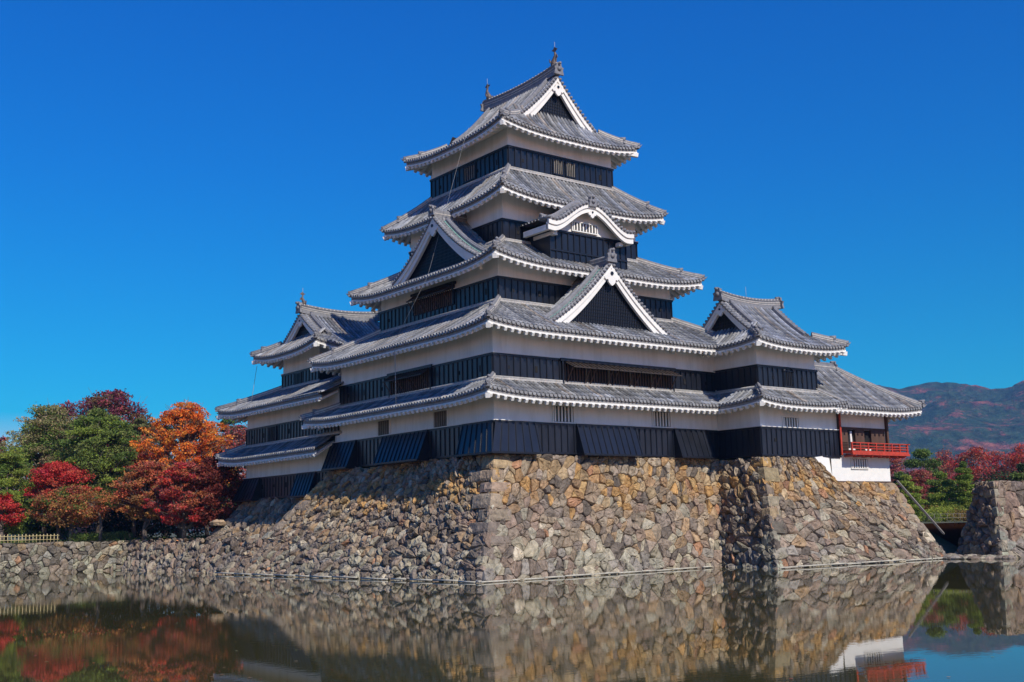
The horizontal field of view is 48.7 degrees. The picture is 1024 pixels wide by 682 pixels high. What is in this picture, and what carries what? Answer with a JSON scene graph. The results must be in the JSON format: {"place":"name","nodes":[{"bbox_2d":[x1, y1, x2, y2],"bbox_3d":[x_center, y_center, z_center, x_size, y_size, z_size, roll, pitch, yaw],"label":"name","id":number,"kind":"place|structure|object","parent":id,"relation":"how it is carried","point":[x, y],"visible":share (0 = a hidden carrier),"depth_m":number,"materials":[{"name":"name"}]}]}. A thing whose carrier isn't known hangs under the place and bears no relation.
{"place":"outdoors","nodes":[
{"label":"outdoors","id":0,"kind":"place"},
{"bbox_2d":[0,520,966,553],"bbox_3d":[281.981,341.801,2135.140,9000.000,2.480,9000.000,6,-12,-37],"label":"ground","id":1,"kind":"structure","parent":0,"point":[948,547],"depth_m":76.36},
{"bbox_2d":[0,436,8,487],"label":"maple tree","id":2,"kind":"object","parent":1,"relation":"on","point":[3,438],"visible":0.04,"depth_m":105.13,"materials":[{"name":"red plant"}]},
{"bbox_2d":[0,492,26,542],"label":"cherry tree","id":3,"kind":"object","parent":1,"relation":"on","point":[7,505],"visible":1,"depth_m":87.88,"materials":[{"name":"red plant"}]},
{"bbox_2d":[0,446,44,541],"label":"pine tree","id":4,"kind":"object","parent":1,"relation":"on","point":[12,463],"visible":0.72,"depth_m":89.94,"materials":[{"name":"green plant"}]},
{"bbox_2d":[0,534,58,542],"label":"bamboo fence","id":5,"kind":"object","parent":1,"relation":"on","point":[22,536],"visible":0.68,"depth_m":82.94,"materials":[{"name":"beige wood"}]},
{"bbox_2d":[8,499,76,539],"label":"broadleaf tree","id":6,"kind":"object","parent":1,"relation":"on","point":[35,525],"visible":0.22,"depth_m":98.09,"materials":[{"name":"green plant"}]},
{"bbox_2d":[0,398,91,538],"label":"pine tree","id":7,"kind":"object","parent":1,"relation":"on","point":[43,435],"visible":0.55,"depth_m":97.81,"materials":[{"name":"green plant"}]},
{"bbox_2d":[26,400,78,481],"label":"maple tree","id":8,"kind":"object","parent":1,"relation":"on","point":[66,405],"visible":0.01,"depth_m":117.42,"materials":[{"name":"red plant"}]},
{"bbox_2d":[19,460,102,541],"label":"maple tree","id":9,"kind":"object","parent":1,"relation":"on","point":[51,473],"visible":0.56,"depth_m":89.56,"materials":[{"name":"red plant"}]},
{"bbox_2d":[25,484,116,540],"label":"maple tree","id":10,"kind":"object","parent":1,"relation":"on","point":[71,510],"visible":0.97,"depth_m":87.51,"materials":[{"name":"brown plant"}]},
{"bbox_2d":[27,513,131,539],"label":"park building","id":11,"kind":"structure","parent":1,"relation":"on","point":[74,531],"depth_m":124.70,"materials":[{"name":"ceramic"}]},
{"bbox_2d":[65,530,98,541],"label":"shrub","id":12,"kind":"object","parent":1,"relation":"on","point":[81,537],"visible":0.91,"depth_m":88.09,"materials":[{"name":"green plant"}]},
{"bbox_2d":[41,402,145,539],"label":"pine tree","id":13,"kind":"object","parent":1,"relation":"on","point":[96,432],"visible":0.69,"depth_m":93.70,"materials":[{"name":"green plant"}]},
{"bbox_2d":[88,503,102,540],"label":"bare trunk","id":14,"kind":"object","parent":1,"relation":"on","point":[100,529],"visible":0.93,"depth_m":87.78,"materials":[{"name":"brown plant"}]},
{"bbox_2d":[1,535,210,543],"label":"undergrowth","id":15,"kind":"object","parent":1,"relation":"on","point":[131,539],"visible":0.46,"depth_m":88.54,"materials":[{"name":"green plant"}]},
{"bbox_2d":[90,531,128,540],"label":"shrub","id":16,"kind":"object","parent":1,"relation":"on","point":[106,536],"visible":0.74,"depth_m":88.08,"materials":[{"name":"green plant"}]},
{"bbox_2d":[64,487,155,537],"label":"broadleaf tree","id":17,"kind":"object","parent":1,"relation":"on","point":[115,522],"visible":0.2,"depth_m":100.04,"materials":[{"name":"green plant"}]},
{"bbox_2d":[62,388,170,537],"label":"maple tree","id":18,"kind":"object","parent":1,"relation":"on","point":[107,399],"visible":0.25,"depth_m":112.29,"materials":[{"name":"purple plant"}]},
{"bbox_2d":[103,531,136,540],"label":"shrub","id":19,"kind":"object","parent":1,"relation":"on","point":[115,534],"visible":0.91,"depth_m":88.27,"materials":[{"name":"green plant"}]},
{"bbox_2d":[113,433,152,537],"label":"cherry tree","id":20,"kind":"object","parent":1,"relation":"on","point":[134,524],"visible":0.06,"depth_m":97.86,"materials":[{"name":"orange plant"}]},
{"bbox_2d":[0,537,277,574],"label":"moat bank wall","id":21,"kind":"structure","parent":1,"relation":"on","point":[202,555],"depth_m":81.38,"materials":[{"name":"stone"}]},
{"bbox_2d":[101,458,182,539],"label":"cherry tree","id":22,"kind":"object","parent":1,"relation":"on","point":[145,474],"visible":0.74,"depth_m":85.88,"materials":[{"name":"red plant"}]},
{"bbox_2d":[128,418,163,534],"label":"broadleaf tree","id":23,"kind":"object","parent":1,"relation":"on","point":[140,422],"visible":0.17,"depth_m":110.60,"materials":[{"name":"orange plant"}]},
{"bbox_2d":[157,416,178,536],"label":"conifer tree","id":24,"kind":"object","parent":1,"relation":"on","point":[167,428],"visible":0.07,"depth_m":118.68,"materials":[{"name":"green plant"}]},
{"bbox_2d":[125,501,214,540],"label":"broadleaf tree","id":25,"kind":"object","parent":1,"relation":"on","point":[162,528],"visible":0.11,"depth_m":100.34,"materials":[{"name":"green plant"}]},
{"bbox_2d":[129,399,234,537],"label":"maple tree","id":26,"kind":"object","parent":1,"relation":"on","point":[190,427],"visible":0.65,"depth_m":91.90,"materials":[{"name":"orange plant"}]},
{"bbox_2d":[141,459,227,538],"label":"cherry tree","id":27,"kind":"object","parent":1,"relation":"on","point":[180,475],"visible":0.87,"depth_m":83.83,"materials":[{"name":"red plant"}]},
{"bbox_2d":[182,449,243,530],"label":"cherry tree","id":28,"kind":"object","parent":1,"relation":"on","point":[213,470],"visible":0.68,"depth_m":84.28,"materials":[{"name":"red plant"}]},
{"bbox_2d":[189,427,236,537],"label":"maple tree","id":29,"kind":"object","parent":1,"relation":"on","point":[207,526],"visible":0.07,"depth_m":96.32,"materials":[{"name":"orange plant"}]},
{"bbox_2d":[197,469,245,531],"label":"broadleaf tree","id":30,"kind":"object","parent":1,"relation":"on","point":[210,527],"visible":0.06,"depth_m":96.94,"materials":[{"name":"green plant"}]},
{"bbox_2d":[214,413,246,468],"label":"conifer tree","id":31,"kind":"object","parent":1,"relation":"on","point":[228,421],"visible":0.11,"depth_m":124.51,"materials":[{"name":"green plant"}]},
{"bbox_2d":[218,419,246,478],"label":"cherry tree","id":32,"kind":"object","parent":1,"relation":"on","point":[237,437],"visible":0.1,"depth_m":108.79,"materials":[{"name":"orange plant"}]},
{"bbox_2d":[205,497,303,539],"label":"turret stone base","id":33,"kind":"object","parent":1,"relation":"on","point":[260,518],"visible":0.35,"depth_m":79.95,"materials":[{"name":"grey stone"}]},
{"bbox_2d":[209,519,225,525],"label":"boulder","id":34,"kind":"object","parent":33,"relation":"on","point":[216,522],"visible":1,"depth_m":82.22,"materials":[{"name":"stone"}]},
{"bbox_2d":[214,292,379,501],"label":"corner turret","id":35,"kind":"object","parent":33,"relation":"on","point":[280,453],"visible":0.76,"depth_m":80.31,"materials":[{"name":"white paint"}]},
{"bbox_2d":[268,425,276,441],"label":"barred window","id":36,"kind":"structure","parent":35,"relation":"in","point":[272,430],"depth_m":80.92,"materials":[{"name":"black wood"}]},
{"bbox_2d":[294,372,301,384],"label":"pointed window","id":37,"kind":"structure","parent":35,"relation":"in","point":[297,382],"depth_m":81.02,"materials":[{"name":"black wood"}]},
{"bbox_2d":[229,454,723,582],"bbox_3d":[-2.057,11.152,69.927,23.554,7.188,26.296,6,-12,-37],"label":"keep stone base","id":38,"kind":"object","parent":1,"relation":"on","point":[493,517],"visible":0.91,"depth_m":62.52,"materials":[{"name":"beige stone"}]},
{"bbox_2d":[215,566,713,582],"bbox_3d":[-5.402,12.865,62.050,31.585,0.137,14.590,-3,-9,13],"label":"timber edging","id":39,"kind":"object","parent":38,"relation":"attached to","point":[464,581],"visible":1,"depth_m":59.81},
{"bbox_2d":[299,42,732,470],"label":"castle keep","id":40,"kind":"structure","parent":38,"relation":"on","point":[522,300],"depth_m":67.19,"materials":[{"name":"white paint"}]},
{"bbox_2d":[377,419,390,435],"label":"barred window","id":41,"kind":"structure","parent":40,"relation":"in","point":[383,426],"depth_m":68.86,"materials":[{"name":"grey wood"}]},
{"bbox_2d":[433,409,448,427],"bbox_3d":[-4.032,4.407,64.010,0.085,1.000,1.490,6,-12,-37],"label":"barred window","id":42,"kind":"structure","parent":40,"relation":"in","point":[440,417],"depth_m":63.95,"materials":[{"name":"grey wood"}]},
{"bbox_2d":[463,163,475,182],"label":"barred window","id":43,"kind":"structure","parent":40,"relation":"in","point":[469,172],"depth_m":71.59,"materials":[{"name":"grey wood"}]},
{"bbox_2d":[552,158,563,175],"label":"barred window","id":44,"kind":"structure","parent":40,"relation":"in","point":[555,162],"depth_m":70.79,"materials":[{"name":"grey wood"}]},
{"bbox_2d":[552,405,574,422],"bbox_3d":[2.858,4.061,62.968,1.570,1.000,0.085,6,-12,-37],"label":"barred window","id":45,"kind":"structure","parent":40,"relation":"in","point":[563,413],"depth_m":62.96,"materials":[{"name":"white paint"}]},
{"bbox_2d":[565,161,575,178],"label":"barred window","id":46,"kind":"structure","parent":40,"relation":"in","point":[568,165],"depth_m":71.44,"materials":[{"name":"grey wood"}]},
{"bbox_2d":[651,410,671,426],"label":"barred window","id":47,"kind":"structure","parent":40,"relation":"in","point":[659,418],"depth_m":67.53,"materials":[{"name":"white paint"}]},
{"bbox_2d":[716,456,946,568],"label":"turret stone base","id":48,"kind":"object","parent":1,"relation":"on","point":[777,512],"visible":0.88,"depth_m":67.39,"materials":[{"name":"beige stone"}]},
{"bbox_2d":[699,287,850,459],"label":"corner turret","id":49,"kind":"object","parent":48,"relation":"on","point":[768,391],"visible":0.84,"depth_m":69.64,"materials":[{"name":"white paint"}]},
{"bbox_2d":[784,367,794,387],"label":"pointed window","id":50,"kind":"structure","parent":49,"relation":"in","point":[790,374],"depth_m":69.90,"materials":[{"name":"black wood"}]},
{"bbox_2d":[782,416,799,426],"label":"barred window","id":51,"kind":"structure","parent":49,"relation":"in","point":[787,421],"depth_m":69.47,"materials":[{"name":"white paint"}]},
{"bbox_2d":[779,557,942,568],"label":"timber edging","id":52,"kind":"object","parent":48,"relation":"attached to","point":[858,563],"visible":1,"depth_m":65.56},
{"bbox_2d":[814,361,925,482],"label":"moon viewing pavilion","id":53,"kind":"structure","parent":48,"relation":"on","point":[867,415],"depth_m":73.94,"materials":[{"name":"white paint"}]},
{"bbox_2d":[896,480,944,533],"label":"sloping timber beam","id":54,"kind":"structure","parent":48,"relation":"attached to","point":[920,507],"depth_m":73.28,"materials":[{"name":"grey wood"}]},
{"bbox_2d":[889,451,914,480],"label":"cherry tree","id":55,"kind":"object","parent":1,"relation":"on","point":[895,463],"visible":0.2,"depth_m":133.96,"materials":[{"name":"red plant"}]},
{"bbox_2d":[893,471,914,491],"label":"pine tree","id":56,"kind":"object","parent":1,"relation":"on","point":[897,475],"visible":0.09,"depth_m":108.32,"materials":[{"name":"green plant"}]},
{"bbox_2d":[898,474,930,521],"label":"garden pine","id":57,"kind":"object","parent":1,"relation":"on","point":[907,484],"visible":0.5,"depth_m":93.68,"materials":[{"name":"green plant"}]},
{"bbox_2d":[897,465,935,520],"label":"cherry tree","id":58,"kind":"object","parent":1,"relation":"on","point":[920,478],"visible":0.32,"depth_m":105.81,"materials":[{"name":"red plant"}]},
{"bbox_2d":[901,448,946,485],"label":"pine tree","id":59,"kind":"object","parent":1,"relation":"on","point":[918,454],"visible":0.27,"depth_m":118.38,"materials":[{"name":"green plant"}]},
{"bbox_2d":[920,512,941,521],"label":"green shrub","id":60,"kind":"object","parent":1,"relation":"on","point":[931,516],"visible":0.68,"depth_m":85.76,"materials":[{"name":"green plant"}]},
{"bbox_2d":[921,471,960,520],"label":"garden pine","id":61,"kind":"object","parent":1,"relation":"on","point":[938,495],"visible":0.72,"depth_m":97.87,"materials":[{"name":"green plant"}]},
{"bbox_2d":[920,500,966,524],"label":"clipped azalea","id":62,"kind":"object","parent":1,"relation":"on","point":[939,509],"visible":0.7,"depth_m":89.60,"materials":[{"name":"green plant"}]},
{"bbox_2d":[934,513,966,521],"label":"bamboo fence","id":63,"kind":"object","parent":1,"relation":"on","point":[952,517],"visible":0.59,"depth_m":81.92,"materials":[{"name":"brown wood"}]},
{"bbox_2d":[929,445,981,484],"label":"cherry tree","id":64,"kind":"object","parent":1,"relation":"on","point":[943,458],"visible":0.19,"depth_m":128.61,"materials":[{"name":"red plant"}]},
{"bbox_2d":[942,506,968,521],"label":"rusty shrub","id":65,"kind":"object","parent":1,"relation":"on","point":[959,514],"visible":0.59,"depth_m":87.91,"materials":[{"name":"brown plant"}]},
{"bbox_2d":[942,477,972,524],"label":"broadleaf tree","id":66,"kind":"object","parent":1,"relation":"on","point":[955,498],"visible":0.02,"depth_m":112.61,"materials":[{"name":"green plant"}]},
{"bbox_2d":[951,461,974,520],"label":"garden pine","id":67,"kind":"object","parent":1,"relation":"on","point":[963,495],"visible":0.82,"depth_m":96.03,"materials":[{"name":"green plant"}]},
{"bbox_2d":[938,442,1009,484],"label":"cherry tree","id":68,"kind":"object","parent":1,"relation":"on","point":[975,453],"visible":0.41,"depth_m":122.30,"materials":[{"name":"red plant"}]},
{"bbox_2d":[954,480,1023,557],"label":"ruined stone wall","id":69,"kind":"structure","parent":1,"relation":"on","point":[994,525],"depth_m":71.61,"materials":[{"name":"grey stone"}]},
{"bbox_2d":[971,458,1022,484],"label":"broadleaf tree","id":70,"kind":"object","parent":1,"relation":"on","point":[998,476],"visible":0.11,"depth_m":118.00,"materials":[{"name":"green plant"}]},
{"bbox_2d":[977,449,1022,481],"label":"cherry tree","id":71,"kind":"object","parent":1,"relation":"on","point":[997,456],"visible":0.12,"depth_m":126.49,"materials":[{"name":"red plant"}]},
{"bbox_2d":[987,443,1023,480],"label":"cherry tree","id":72,"kind":"object","parent":1,"relation":"on","point":[1018,456],"visible":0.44,"depth_m":121.28,"materials":[{"name":"red plant"}]},
{"bbox_2d":[1008,463,1023,480],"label":"garden pine","id":73,"kind":"object","parent":1,"relation":"on","point":[1016,475],"visible":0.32,"depth_m":105.41,"materials":[{"name":"green plant"}]},
{"bbox_2d":[7,588,993,678],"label":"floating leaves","id":74,"kind":"object","parent":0,"point":[463,647],"visible":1,"depth_m":24.53,"materials":[{"name":"orange plant"}]},
{"bbox_2d":[0,523,1023,681],"bbox_3d":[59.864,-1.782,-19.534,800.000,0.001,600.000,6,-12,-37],"label":"water","id":75,"kind":"structure","parent":0,"point":[891,622],"depth_m":30.50,"materials":[{"name":"brown liquid"}]},
{"bbox_2d":[943,553,1015,558],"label":"shore rocks","id":76,"kind":"object","parent":75,"relation":"in","point":[959,556],"visible":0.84,"depth_m":69.33,"materials":[{"name":"stone"}]},
{"bbox_2d":[0,0,1023,490],"label":"sky","id":77,"kind":"structure","parent":0,"point":[175,175],"materials":[{"name":"blue"}]},
{"bbox_2d":[8,380,1023,535],"bbox_3d":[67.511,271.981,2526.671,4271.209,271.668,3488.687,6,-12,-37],"label":"hills","id":78,"kind":"structure","parent":0,"point":[955,417],"depth_m":1829.96,"materials":[{"name":"plant"}]}
]}

